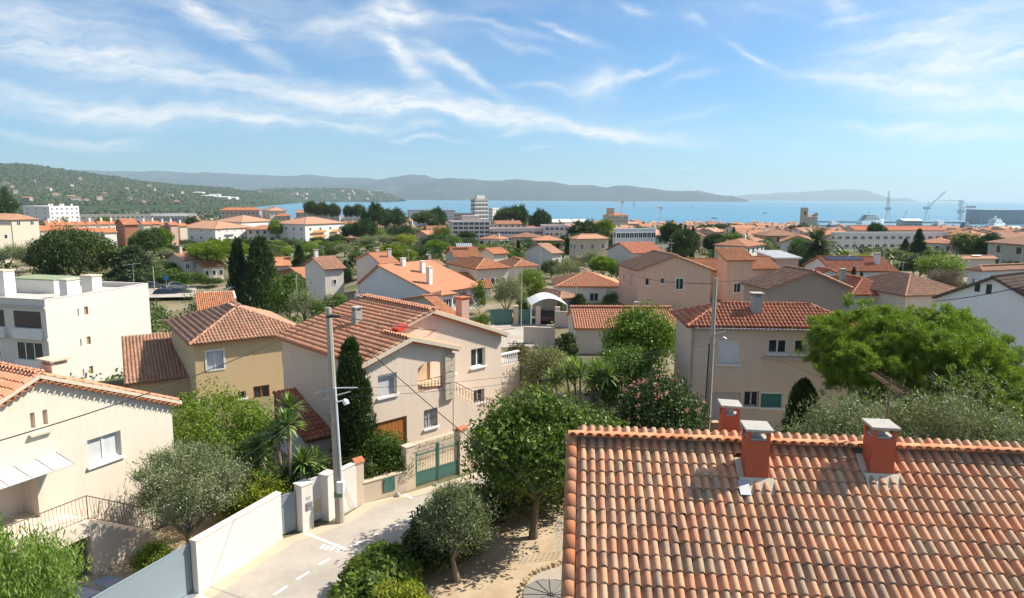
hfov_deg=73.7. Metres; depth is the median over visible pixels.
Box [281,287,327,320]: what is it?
olive tree
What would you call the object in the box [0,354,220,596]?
gabled house
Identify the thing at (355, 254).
broadleaf tree
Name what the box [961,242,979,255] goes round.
garden tree
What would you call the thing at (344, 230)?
garden tree
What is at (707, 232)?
town house
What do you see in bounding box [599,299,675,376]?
tree
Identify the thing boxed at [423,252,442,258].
garden tree
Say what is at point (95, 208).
hillside
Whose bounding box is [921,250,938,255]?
garden tree
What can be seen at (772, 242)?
garden tree
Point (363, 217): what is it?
broadleaf tree
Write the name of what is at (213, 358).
window
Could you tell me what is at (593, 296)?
window
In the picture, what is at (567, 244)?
cypress
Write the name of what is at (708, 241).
garden tree
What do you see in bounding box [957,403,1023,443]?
olive tree
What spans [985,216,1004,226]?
yacht
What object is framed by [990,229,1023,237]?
town house
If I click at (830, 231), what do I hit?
town house
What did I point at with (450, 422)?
cable
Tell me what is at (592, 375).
yucca
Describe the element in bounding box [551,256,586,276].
olive tree
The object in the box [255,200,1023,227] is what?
sea water
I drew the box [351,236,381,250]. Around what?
olive tree
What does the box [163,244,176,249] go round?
garden tree
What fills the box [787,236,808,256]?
garden tree
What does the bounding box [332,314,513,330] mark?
cable
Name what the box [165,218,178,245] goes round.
terraced house
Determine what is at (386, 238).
olive tree
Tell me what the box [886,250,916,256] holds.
broadleaf tree
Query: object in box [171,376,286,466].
tree
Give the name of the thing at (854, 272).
cypress
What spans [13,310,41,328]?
window
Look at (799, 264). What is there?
shrub
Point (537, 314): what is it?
gate pillar
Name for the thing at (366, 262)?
house
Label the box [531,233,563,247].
town house
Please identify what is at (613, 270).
broadleaf tree
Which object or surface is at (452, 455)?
pavement
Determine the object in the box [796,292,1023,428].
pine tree
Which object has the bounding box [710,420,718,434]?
gate pillar
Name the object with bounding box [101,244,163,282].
cedar
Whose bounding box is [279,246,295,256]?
broadleaf tree
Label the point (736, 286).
window
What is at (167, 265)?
broadleaf tree
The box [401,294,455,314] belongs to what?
shed
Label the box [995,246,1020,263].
window
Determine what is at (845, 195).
island
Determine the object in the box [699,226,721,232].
town house
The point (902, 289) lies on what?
house
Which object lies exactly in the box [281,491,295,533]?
garden door
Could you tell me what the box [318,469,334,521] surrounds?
gate pillar
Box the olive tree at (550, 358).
[518,341,573,397]
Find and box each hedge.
[325,539,426,597]
[400,505,489,575]
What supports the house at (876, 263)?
on the ground at (174, 304)
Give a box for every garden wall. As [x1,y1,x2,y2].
[189,491,282,593]
[342,461,356,512]
[364,469,406,502]
[467,448,483,469]
[523,326,554,343]
[555,311,568,327]
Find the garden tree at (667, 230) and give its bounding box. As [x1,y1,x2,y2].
[656,220,684,246]
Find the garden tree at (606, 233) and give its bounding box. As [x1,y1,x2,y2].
[599,229,612,239]
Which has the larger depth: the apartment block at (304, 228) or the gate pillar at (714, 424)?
the apartment block at (304, 228)
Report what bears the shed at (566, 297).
on the ground at (174, 304)
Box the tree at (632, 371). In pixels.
[576,341,667,415]
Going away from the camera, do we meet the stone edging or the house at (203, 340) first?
the stone edging
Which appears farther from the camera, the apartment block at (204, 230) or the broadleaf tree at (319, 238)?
the apartment block at (204, 230)
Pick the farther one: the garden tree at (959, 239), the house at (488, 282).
the garden tree at (959, 239)
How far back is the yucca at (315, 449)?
31.68 m
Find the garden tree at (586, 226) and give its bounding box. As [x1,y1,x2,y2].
[565,217,603,236]
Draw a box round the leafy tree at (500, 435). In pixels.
[455,380,603,539]
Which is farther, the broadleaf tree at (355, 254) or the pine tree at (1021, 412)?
the broadleaf tree at (355, 254)
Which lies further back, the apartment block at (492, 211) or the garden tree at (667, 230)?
the apartment block at (492, 211)
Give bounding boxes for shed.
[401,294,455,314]
[533,288,575,312]
[965,209,1023,223]
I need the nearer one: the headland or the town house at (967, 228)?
the town house at (967, 228)
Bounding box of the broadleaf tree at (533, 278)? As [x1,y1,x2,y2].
[516,265,548,308]
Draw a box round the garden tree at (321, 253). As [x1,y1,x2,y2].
[311,250,325,255]
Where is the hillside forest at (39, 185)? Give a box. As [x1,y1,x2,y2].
[0,163,295,204]
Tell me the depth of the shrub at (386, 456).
32.63 m
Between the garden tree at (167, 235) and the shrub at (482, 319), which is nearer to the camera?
the shrub at (482, 319)
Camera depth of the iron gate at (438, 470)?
33.93 m
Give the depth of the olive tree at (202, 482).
25.99 m
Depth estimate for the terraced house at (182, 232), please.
258.29 m
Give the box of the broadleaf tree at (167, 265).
[155,262,182,271]
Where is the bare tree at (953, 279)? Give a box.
[925,265,966,287]
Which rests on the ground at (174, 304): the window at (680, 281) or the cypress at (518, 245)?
the cypress at (518, 245)
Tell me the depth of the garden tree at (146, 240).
166.74 m
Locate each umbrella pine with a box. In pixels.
[186,238,249,271]
[302,199,317,216]
[313,200,329,217]
[326,201,340,218]
[343,204,352,223]
[351,203,365,219]
[411,208,439,229]
[494,205,518,219]
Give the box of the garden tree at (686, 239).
[668,225,702,256]
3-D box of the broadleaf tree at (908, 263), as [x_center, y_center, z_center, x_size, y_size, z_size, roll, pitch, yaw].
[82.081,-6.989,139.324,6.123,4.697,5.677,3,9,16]
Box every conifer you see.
[232,234,285,313]
[291,244,306,266]
[899,238,909,251]
[908,228,927,256]
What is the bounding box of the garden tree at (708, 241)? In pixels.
[700,231,722,257]
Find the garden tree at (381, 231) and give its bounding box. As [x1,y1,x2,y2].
[368,227,384,239]
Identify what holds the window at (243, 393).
in the house at (203, 340)
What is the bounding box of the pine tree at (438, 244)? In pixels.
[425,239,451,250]
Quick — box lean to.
[194,291,234,310]
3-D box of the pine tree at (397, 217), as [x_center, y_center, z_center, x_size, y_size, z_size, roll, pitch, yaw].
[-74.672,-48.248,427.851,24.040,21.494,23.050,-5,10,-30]
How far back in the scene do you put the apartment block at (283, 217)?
468.66 m
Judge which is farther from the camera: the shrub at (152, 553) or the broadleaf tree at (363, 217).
the broadleaf tree at (363, 217)
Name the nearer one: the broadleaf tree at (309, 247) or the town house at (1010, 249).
the town house at (1010, 249)
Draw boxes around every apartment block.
[0,269,150,381]
[23,204,79,221]
[81,214,149,221]
[150,213,196,217]
[152,216,191,222]
[187,220,252,241]
[214,215,269,226]
[221,207,260,218]
[262,206,286,220]
[276,213,290,221]
[276,217,345,242]
[295,210,340,220]
[344,215,360,224]
[407,209,454,226]
[448,215,489,240]
[454,213,472,219]
[471,195,488,220]
[489,208,497,226]
[490,227,542,240]
[540,224,568,241]
[613,228,655,244]
[830,232,948,249]
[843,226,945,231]
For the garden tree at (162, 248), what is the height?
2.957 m
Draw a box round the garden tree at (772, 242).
[763,237,776,249]
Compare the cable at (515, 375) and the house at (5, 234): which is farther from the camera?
the house at (5, 234)
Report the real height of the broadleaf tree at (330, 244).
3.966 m
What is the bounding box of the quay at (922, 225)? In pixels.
[817,224,1023,226]
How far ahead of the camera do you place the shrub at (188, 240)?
257.34 m
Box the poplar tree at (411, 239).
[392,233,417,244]
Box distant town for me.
[80,216,1020,229]
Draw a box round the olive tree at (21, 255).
[13,246,33,269]
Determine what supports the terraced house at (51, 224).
on the ground at (174, 304)
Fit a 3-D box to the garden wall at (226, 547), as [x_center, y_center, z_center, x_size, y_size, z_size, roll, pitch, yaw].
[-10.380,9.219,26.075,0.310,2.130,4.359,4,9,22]
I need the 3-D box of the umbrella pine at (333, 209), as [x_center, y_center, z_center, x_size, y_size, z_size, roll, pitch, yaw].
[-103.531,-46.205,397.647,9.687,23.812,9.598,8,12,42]
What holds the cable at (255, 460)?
attached to the utility pole at (339, 491)
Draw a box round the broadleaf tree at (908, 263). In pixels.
[898,253,925,273]
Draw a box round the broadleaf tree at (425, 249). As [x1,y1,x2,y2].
[411,245,433,258]
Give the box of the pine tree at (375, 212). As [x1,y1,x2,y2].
[366,201,384,225]
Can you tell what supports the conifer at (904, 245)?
on the ground at (174, 304)
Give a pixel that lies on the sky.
(917, 100)
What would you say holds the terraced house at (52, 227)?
on the ground at (174, 304)
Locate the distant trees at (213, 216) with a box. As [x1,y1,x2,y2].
[150,215,806,225]
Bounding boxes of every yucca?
[239,391,317,492]
[306,444,331,471]
[541,354,624,408]
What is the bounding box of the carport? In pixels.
[526,292,567,324]
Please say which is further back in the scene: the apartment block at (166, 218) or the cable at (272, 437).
the apartment block at (166, 218)
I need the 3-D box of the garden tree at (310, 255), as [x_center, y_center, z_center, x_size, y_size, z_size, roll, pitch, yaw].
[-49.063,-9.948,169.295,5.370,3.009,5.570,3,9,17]
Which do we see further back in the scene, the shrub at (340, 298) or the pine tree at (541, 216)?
the pine tree at (541, 216)
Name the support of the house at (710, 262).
on the ground at (174, 304)
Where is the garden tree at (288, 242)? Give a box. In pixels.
[286,240,296,245]
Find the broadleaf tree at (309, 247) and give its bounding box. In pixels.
[301,241,321,253]
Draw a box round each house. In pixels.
[0,213,39,248]
[0,225,13,262]
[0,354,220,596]
[21,196,32,200]
[39,219,63,224]
[39,225,52,237]
[42,218,55,226]
[51,226,65,230]
[54,217,64,226]
[64,217,75,226]
[71,197,80,200]
[74,217,85,227]
[84,217,96,226]
[84,227,101,248]
[95,218,108,228]
[100,228,117,245]
[107,217,115,229]
[114,218,138,248]
[138,218,151,230]
[149,217,159,226]
[163,300,296,406]
[164,246,201,275]
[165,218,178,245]
[177,219,187,244]
[193,260,226,279]
[245,225,275,239]
[274,257,290,271]
[277,267,305,294]
[302,249,346,300]
[343,236,359,243]
[353,247,398,291]
[356,257,483,310]
[384,218,412,230]
[412,228,433,245]
[426,224,446,229]
[428,254,445,266]
[443,243,481,268]
[446,256,510,294]
[457,272,492,296]
[478,233,509,244]
[479,247,509,261]
[491,219,521,226]
[497,256,538,283]
[512,230,540,244]
[523,243,563,268]
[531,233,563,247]
[561,399,1023,597]
[566,301,675,353]
[605,241,662,262]
[617,249,714,309]
[636,223,652,226]
[652,225,669,251]
[670,292,859,432]
[686,258,717,297]
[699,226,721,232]
[701,227,723,235]
[712,235,766,257]
[715,248,756,301]
[724,223,758,233]
[735,227,761,233]
[739,265,852,313]
[746,232,763,241]
[751,227,802,249]
[752,256,779,277]
[754,250,801,267]
[759,226,777,229]
[779,231,813,259]
[788,225,819,236]
[802,253,898,276]
[813,266,838,275]
[817,228,845,245]
[830,268,878,318]
[865,271,954,312]
[924,235,949,251]
[931,271,1023,396]
[938,224,959,228]
[944,228,960,232]
[946,228,984,239]
[949,230,973,253]
[953,255,998,276]
[958,225,977,231]
[964,263,1023,284]
[975,227,990,233]
[984,236,1023,263]
[988,227,1011,232]
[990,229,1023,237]
[991,225,1013,229]
[1005,227,1023,231]
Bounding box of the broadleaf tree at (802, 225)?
[796,223,808,226]
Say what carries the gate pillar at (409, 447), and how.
on the ground at (174, 304)
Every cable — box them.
[0,314,330,440]
[203,395,324,499]
[213,396,320,474]
[226,389,325,448]
[331,314,563,510]
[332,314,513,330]
[349,337,710,388]
[349,344,707,396]
[627,272,712,283]
[718,264,820,281]
[721,335,820,376]
[933,286,1023,301]
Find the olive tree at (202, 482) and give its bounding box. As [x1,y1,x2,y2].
[125,434,263,543]
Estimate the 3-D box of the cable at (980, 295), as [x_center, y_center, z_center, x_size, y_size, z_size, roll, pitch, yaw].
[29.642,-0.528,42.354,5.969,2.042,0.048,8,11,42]
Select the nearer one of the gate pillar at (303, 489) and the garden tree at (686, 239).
the gate pillar at (303, 489)
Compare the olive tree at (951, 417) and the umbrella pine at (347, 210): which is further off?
the umbrella pine at (347, 210)
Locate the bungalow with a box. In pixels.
[550,267,618,300]
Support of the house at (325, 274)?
on the ground at (174, 304)
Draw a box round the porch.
[430,290,456,307]
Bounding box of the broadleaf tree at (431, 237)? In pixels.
[418,233,448,244]
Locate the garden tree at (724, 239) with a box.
[716,236,733,242]
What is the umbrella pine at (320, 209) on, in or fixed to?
on the ground at (174, 304)
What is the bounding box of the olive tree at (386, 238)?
[373,233,398,245]
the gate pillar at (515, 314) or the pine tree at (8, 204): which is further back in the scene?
the pine tree at (8, 204)
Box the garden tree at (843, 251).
[833,249,849,255]
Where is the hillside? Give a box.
[0,163,310,211]
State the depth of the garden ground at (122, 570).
27.88 m
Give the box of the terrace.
[526,565,561,585]
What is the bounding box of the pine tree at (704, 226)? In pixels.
[694,224,712,227]
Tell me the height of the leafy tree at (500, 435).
7.035 m
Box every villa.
[272,289,519,473]
[569,233,609,263]
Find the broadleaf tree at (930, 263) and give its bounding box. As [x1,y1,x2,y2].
[912,253,969,274]
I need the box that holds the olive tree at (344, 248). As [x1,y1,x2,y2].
[331,242,355,256]
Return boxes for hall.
[603,208,627,225]
[896,219,922,225]
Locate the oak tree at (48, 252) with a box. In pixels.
[16,224,124,275]
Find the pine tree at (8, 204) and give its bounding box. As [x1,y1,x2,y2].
[0,185,22,213]
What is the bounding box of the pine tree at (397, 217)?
[377,206,410,228]
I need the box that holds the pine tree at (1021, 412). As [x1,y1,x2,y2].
[1011,395,1023,428]
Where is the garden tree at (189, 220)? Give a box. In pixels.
[181,215,199,223]
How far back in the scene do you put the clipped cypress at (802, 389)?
34.28 m
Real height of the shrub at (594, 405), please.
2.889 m
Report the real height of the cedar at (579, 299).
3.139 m
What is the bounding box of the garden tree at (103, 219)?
[94,216,115,221]
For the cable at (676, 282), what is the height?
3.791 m
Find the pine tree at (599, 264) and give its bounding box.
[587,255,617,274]
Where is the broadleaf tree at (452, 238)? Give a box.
[442,234,460,242]
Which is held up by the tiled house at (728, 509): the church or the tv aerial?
the tv aerial
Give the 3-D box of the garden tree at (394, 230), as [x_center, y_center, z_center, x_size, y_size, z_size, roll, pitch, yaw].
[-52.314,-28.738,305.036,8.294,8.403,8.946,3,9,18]
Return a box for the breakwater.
[817,221,971,222]
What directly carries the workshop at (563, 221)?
on the ground at (174, 304)
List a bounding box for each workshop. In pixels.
[537,219,560,226]
[559,219,572,223]
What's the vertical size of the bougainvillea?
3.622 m
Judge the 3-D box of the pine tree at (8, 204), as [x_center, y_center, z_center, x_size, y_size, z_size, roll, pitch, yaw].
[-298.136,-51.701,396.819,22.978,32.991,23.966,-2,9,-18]
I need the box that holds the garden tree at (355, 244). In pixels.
[350,243,363,248]
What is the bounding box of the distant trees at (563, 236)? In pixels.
[39,219,1003,240]
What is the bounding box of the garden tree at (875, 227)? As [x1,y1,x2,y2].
[865,220,889,231]
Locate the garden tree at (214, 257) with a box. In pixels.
[206,255,226,261]
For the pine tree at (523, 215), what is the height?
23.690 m
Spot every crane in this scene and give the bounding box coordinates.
[612,200,623,217]
[884,191,891,221]
[923,192,943,219]
[934,199,975,220]
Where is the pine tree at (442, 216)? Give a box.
[427,205,448,225]
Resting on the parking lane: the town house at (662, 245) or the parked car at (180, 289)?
the parked car at (180, 289)
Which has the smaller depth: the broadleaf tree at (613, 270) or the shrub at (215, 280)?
the broadleaf tree at (613, 270)
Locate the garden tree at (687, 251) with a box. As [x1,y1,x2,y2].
[668,248,693,255]
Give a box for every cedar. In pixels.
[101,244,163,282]
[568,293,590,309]
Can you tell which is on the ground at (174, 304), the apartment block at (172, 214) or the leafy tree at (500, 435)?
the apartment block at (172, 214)
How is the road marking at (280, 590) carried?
on the road at (286, 566)
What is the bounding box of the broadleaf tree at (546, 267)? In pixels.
[540,259,561,277]
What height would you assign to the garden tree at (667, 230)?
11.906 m
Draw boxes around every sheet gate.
[490,309,511,324]
[518,309,530,323]
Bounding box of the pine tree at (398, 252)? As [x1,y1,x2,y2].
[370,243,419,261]
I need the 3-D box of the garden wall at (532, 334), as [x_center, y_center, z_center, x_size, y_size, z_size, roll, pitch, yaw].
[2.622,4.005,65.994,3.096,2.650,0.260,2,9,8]
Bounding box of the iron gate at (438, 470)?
[415,441,458,485]
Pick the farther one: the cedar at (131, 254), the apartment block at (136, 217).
the apartment block at (136, 217)
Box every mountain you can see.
[74,170,376,190]
[312,178,659,201]
[367,174,436,183]
[600,185,748,201]
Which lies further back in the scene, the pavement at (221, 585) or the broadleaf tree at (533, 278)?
the broadleaf tree at (533, 278)
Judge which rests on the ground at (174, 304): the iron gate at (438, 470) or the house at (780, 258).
the house at (780, 258)
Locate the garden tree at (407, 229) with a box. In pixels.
[397,224,414,238]
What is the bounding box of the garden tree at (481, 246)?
[476,244,488,248]
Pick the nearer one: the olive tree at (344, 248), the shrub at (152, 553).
the shrub at (152, 553)
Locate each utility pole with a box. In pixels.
[314,307,357,523]
[520,267,521,326]
[703,278,726,430]
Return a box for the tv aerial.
[871,372,913,418]
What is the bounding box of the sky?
[0,0,1023,200]
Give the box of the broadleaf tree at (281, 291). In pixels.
[263,271,311,318]
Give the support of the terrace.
on the garden ground at (509, 560)
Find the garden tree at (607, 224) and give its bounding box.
[595,218,617,230]
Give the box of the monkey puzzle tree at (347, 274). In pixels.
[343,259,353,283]
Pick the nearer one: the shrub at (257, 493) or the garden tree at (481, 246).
the shrub at (257, 493)
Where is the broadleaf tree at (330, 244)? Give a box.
[318,241,337,248]
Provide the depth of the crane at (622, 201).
753.17 m
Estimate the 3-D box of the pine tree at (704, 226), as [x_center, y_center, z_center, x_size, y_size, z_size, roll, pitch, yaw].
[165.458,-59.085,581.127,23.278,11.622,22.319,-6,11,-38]
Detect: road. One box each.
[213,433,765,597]
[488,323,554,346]
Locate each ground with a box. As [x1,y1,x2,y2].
[0,212,1023,538]
[77,508,229,590]
[418,495,563,597]
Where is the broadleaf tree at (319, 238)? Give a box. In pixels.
[308,236,327,242]
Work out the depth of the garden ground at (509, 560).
26.49 m
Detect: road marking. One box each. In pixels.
[273,586,287,594]
[303,532,345,548]
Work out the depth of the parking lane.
127.43 m
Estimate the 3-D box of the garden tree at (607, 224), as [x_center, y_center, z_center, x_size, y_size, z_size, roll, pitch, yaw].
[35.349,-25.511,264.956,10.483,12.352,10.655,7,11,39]
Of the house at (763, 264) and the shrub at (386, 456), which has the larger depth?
the house at (763, 264)
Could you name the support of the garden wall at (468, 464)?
on the ground at (174, 304)
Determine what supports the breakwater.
in the sea water
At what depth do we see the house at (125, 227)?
224.05 m
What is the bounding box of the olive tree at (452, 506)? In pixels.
[414,472,504,582]
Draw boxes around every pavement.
[194,472,487,597]
[417,454,467,485]
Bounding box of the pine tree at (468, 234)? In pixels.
[455,230,477,238]
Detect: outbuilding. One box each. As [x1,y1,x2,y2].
[121,332,189,397]
[272,387,332,465]
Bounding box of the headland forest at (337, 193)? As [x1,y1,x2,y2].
[246,187,399,201]
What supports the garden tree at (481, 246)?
on the ground at (174, 304)
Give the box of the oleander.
[607,364,711,433]
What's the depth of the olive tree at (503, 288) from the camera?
78.66 m
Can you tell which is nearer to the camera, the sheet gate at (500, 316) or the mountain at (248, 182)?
the sheet gate at (500, 316)
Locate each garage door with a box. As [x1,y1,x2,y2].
[375,416,405,473]
[711,392,739,420]
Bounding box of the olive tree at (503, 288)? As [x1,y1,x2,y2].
[488,273,526,309]
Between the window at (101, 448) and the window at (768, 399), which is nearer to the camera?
the window at (101, 448)
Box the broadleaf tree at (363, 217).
[361,209,367,219]
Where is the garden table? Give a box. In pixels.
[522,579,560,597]
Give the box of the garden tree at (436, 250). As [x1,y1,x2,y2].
[430,248,442,253]
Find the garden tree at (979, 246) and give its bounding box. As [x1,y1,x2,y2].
[969,232,1001,254]
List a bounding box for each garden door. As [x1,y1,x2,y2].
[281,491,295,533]
[308,476,320,520]
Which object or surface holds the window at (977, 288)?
in the house at (1003, 311)
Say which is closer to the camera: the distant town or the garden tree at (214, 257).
the garden tree at (214, 257)
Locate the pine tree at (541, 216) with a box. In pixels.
[532,206,552,226]
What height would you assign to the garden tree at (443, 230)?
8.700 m
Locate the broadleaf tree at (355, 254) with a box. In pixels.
[347,251,363,262]
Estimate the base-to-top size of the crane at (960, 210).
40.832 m
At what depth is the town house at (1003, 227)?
487.06 m
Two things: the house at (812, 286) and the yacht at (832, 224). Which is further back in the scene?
the yacht at (832, 224)
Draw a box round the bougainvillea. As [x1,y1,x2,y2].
[453,287,474,309]
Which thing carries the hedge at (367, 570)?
on the ground at (174, 304)
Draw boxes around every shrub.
[126,538,174,572]
[144,267,186,283]
[166,271,207,286]
[179,239,196,243]
[196,276,225,286]
[207,466,291,521]
[271,252,284,256]
[277,449,332,494]
[304,300,326,318]
[323,292,347,308]
[332,448,378,479]
[347,426,424,482]
[368,578,433,597]
[421,254,439,259]
[463,480,512,528]
[469,279,487,312]
[470,431,563,523]
[473,313,491,325]
[503,340,541,381]
[516,299,530,308]
[518,238,531,242]
[555,332,578,358]
[556,301,564,310]
[556,397,614,434]
[565,257,587,267]
[572,403,630,431]
[602,289,620,305]
[798,259,806,267]
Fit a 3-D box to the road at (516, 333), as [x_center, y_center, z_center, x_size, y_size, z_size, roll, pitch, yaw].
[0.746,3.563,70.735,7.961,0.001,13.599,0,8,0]
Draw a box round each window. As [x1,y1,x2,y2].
[0,310,4,325]
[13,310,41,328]
[16,342,43,359]
[87,431,125,469]
[205,348,225,371]
[238,391,247,400]
[249,231,272,239]
[253,385,268,397]
[377,372,399,399]
[423,408,439,431]
[444,298,450,306]
[470,347,486,369]
[474,389,484,404]
[590,293,597,299]
[675,278,683,289]
[715,340,740,365]
[733,283,740,292]
[743,391,759,408]
[759,391,783,409]
[766,339,788,355]
[792,340,805,355]
[973,281,981,292]
[985,283,993,294]
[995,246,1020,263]
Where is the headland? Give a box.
[267,188,405,201]
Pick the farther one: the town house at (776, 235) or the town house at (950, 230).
the town house at (950, 230)
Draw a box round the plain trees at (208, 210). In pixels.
[15,205,262,220]
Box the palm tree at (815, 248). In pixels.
[792,223,841,263]
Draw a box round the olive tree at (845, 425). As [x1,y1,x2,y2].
[772,380,924,439]
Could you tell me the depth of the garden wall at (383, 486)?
31.98 m
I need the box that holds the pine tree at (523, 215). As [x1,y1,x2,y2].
[508,204,530,226]
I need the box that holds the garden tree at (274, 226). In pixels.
[267,219,283,237]
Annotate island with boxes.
[736,189,908,201]
[892,198,918,201]
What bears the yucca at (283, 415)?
on the ground at (174, 304)
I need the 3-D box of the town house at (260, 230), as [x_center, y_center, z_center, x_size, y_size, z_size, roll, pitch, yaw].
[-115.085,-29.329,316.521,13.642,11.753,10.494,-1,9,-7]
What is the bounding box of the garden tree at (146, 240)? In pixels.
[126,228,160,251]
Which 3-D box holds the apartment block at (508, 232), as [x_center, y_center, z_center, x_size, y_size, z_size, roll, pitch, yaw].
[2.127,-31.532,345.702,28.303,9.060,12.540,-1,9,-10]
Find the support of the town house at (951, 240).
on the ground at (174, 304)
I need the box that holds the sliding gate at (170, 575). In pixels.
[92,543,198,597]
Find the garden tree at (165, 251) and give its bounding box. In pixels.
[158,248,173,255]
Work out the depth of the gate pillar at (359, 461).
31.09 m
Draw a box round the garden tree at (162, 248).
[155,247,172,253]
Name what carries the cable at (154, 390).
attached to the utility pole at (339, 491)
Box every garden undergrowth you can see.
[0,236,966,274]
[1,250,1015,380]
[29,238,1011,274]
[101,238,1013,270]
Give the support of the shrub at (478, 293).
on the ground at (174, 304)
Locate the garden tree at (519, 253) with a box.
[511,251,524,257]
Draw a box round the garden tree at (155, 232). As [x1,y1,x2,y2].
[142,227,165,255]
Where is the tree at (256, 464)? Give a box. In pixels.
[196,432,285,506]
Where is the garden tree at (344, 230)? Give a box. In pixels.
[339,221,361,241]
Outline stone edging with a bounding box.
[518,559,561,597]
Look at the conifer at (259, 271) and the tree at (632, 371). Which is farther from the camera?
the conifer at (259, 271)
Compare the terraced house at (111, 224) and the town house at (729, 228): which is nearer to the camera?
the terraced house at (111, 224)
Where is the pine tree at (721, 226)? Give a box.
[708,222,726,228]
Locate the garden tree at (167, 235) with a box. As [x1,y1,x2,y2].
[148,226,175,245]
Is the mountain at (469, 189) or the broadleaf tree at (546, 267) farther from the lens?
the mountain at (469, 189)
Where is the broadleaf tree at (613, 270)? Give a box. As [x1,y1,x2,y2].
[607,262,618,278]
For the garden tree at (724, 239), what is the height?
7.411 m
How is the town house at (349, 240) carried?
on the ground at (174, 304)
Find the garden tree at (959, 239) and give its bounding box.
[946,231,980,255]
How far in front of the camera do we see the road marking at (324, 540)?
28.01 m
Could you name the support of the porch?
on the ground at (174, 304)
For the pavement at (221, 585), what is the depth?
28.17 m
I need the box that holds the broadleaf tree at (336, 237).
[324,233,347,241]
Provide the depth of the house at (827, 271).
97.71 m
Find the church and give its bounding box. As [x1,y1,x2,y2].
[800,207,817,225]
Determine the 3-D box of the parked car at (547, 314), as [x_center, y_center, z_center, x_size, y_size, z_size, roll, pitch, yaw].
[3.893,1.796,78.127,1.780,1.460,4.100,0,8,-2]
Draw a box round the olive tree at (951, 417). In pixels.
[867,361,1023,442]
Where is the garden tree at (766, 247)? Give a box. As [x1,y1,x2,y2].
[759,238,773,249]
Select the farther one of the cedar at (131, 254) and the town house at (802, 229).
the town house at (802, 229)
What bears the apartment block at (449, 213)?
on the ground at (174, 304)
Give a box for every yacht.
[826,220,838,226]
[855,212,883,224]
[931,221,945,225]
[959,220,970,227]
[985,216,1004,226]
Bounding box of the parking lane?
[148,285,195,297]
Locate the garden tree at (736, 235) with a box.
[714,231,753,247]
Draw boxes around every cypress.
[225,237,249,304]
[328,336,379,469]
[516,241,520,251]
[564,235,569,254]
[689,226,694,257]
[780,377,821,433]
[851,267,856,274]
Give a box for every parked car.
[47,575,123,597]
[145,281,165,287]
[153,288,176,293]
[167,281,189,288]
[170,287,192,292]
[540,308,554,322]
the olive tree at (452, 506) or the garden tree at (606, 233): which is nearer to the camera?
the olive tree at (452, 506)
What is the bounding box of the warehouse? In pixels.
[217,196,230,199]
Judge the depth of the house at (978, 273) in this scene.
93.68 m
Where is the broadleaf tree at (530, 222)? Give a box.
[528,213,536,226]
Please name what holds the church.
on the ground at (174, 304)
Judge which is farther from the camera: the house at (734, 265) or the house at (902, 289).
the house at (734, 265)
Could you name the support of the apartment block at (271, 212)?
on the ground at (174, 304)
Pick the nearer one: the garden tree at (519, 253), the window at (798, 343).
the window at (798, 343)
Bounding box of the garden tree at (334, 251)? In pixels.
[324,248,338,254]
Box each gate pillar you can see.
[293,478,313,532]
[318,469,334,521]
[349,456,364,506]
[401,442,415,490]
[452,424,467,473]
[513,305,517,324]
[535,305,540,324]
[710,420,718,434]
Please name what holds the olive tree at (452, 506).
on the garden ground at (509, 560)
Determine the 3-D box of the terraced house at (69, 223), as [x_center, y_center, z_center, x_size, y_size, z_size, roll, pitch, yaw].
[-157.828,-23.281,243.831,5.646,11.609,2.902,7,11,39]
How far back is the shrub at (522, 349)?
50.86 m
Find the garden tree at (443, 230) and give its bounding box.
[430,225,454,238]
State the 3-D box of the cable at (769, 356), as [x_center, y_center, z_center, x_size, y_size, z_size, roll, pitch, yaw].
[15.410,3.547,37.517,7.674,2.874,0.019,2,9,9]
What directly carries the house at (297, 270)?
on the ground at (174, 304)
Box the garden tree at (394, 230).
[386,225,400,237]
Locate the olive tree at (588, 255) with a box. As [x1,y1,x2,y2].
[577,249,607,271]
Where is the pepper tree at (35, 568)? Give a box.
[0,512,93,597]
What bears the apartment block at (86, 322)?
on the ground at (174, 304)
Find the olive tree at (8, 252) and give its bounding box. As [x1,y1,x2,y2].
[0,241,26,268]
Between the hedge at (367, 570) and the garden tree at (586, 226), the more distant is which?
the garden tree at (586, 226)
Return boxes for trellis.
[556,516,562,554]
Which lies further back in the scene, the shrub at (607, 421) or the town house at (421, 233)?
the town house at (421, 233)
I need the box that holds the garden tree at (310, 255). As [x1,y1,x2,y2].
[304,253,319,259]
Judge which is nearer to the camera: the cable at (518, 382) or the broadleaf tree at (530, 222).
the cable at (518, 382)
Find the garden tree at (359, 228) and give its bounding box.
[347,216,380,237]

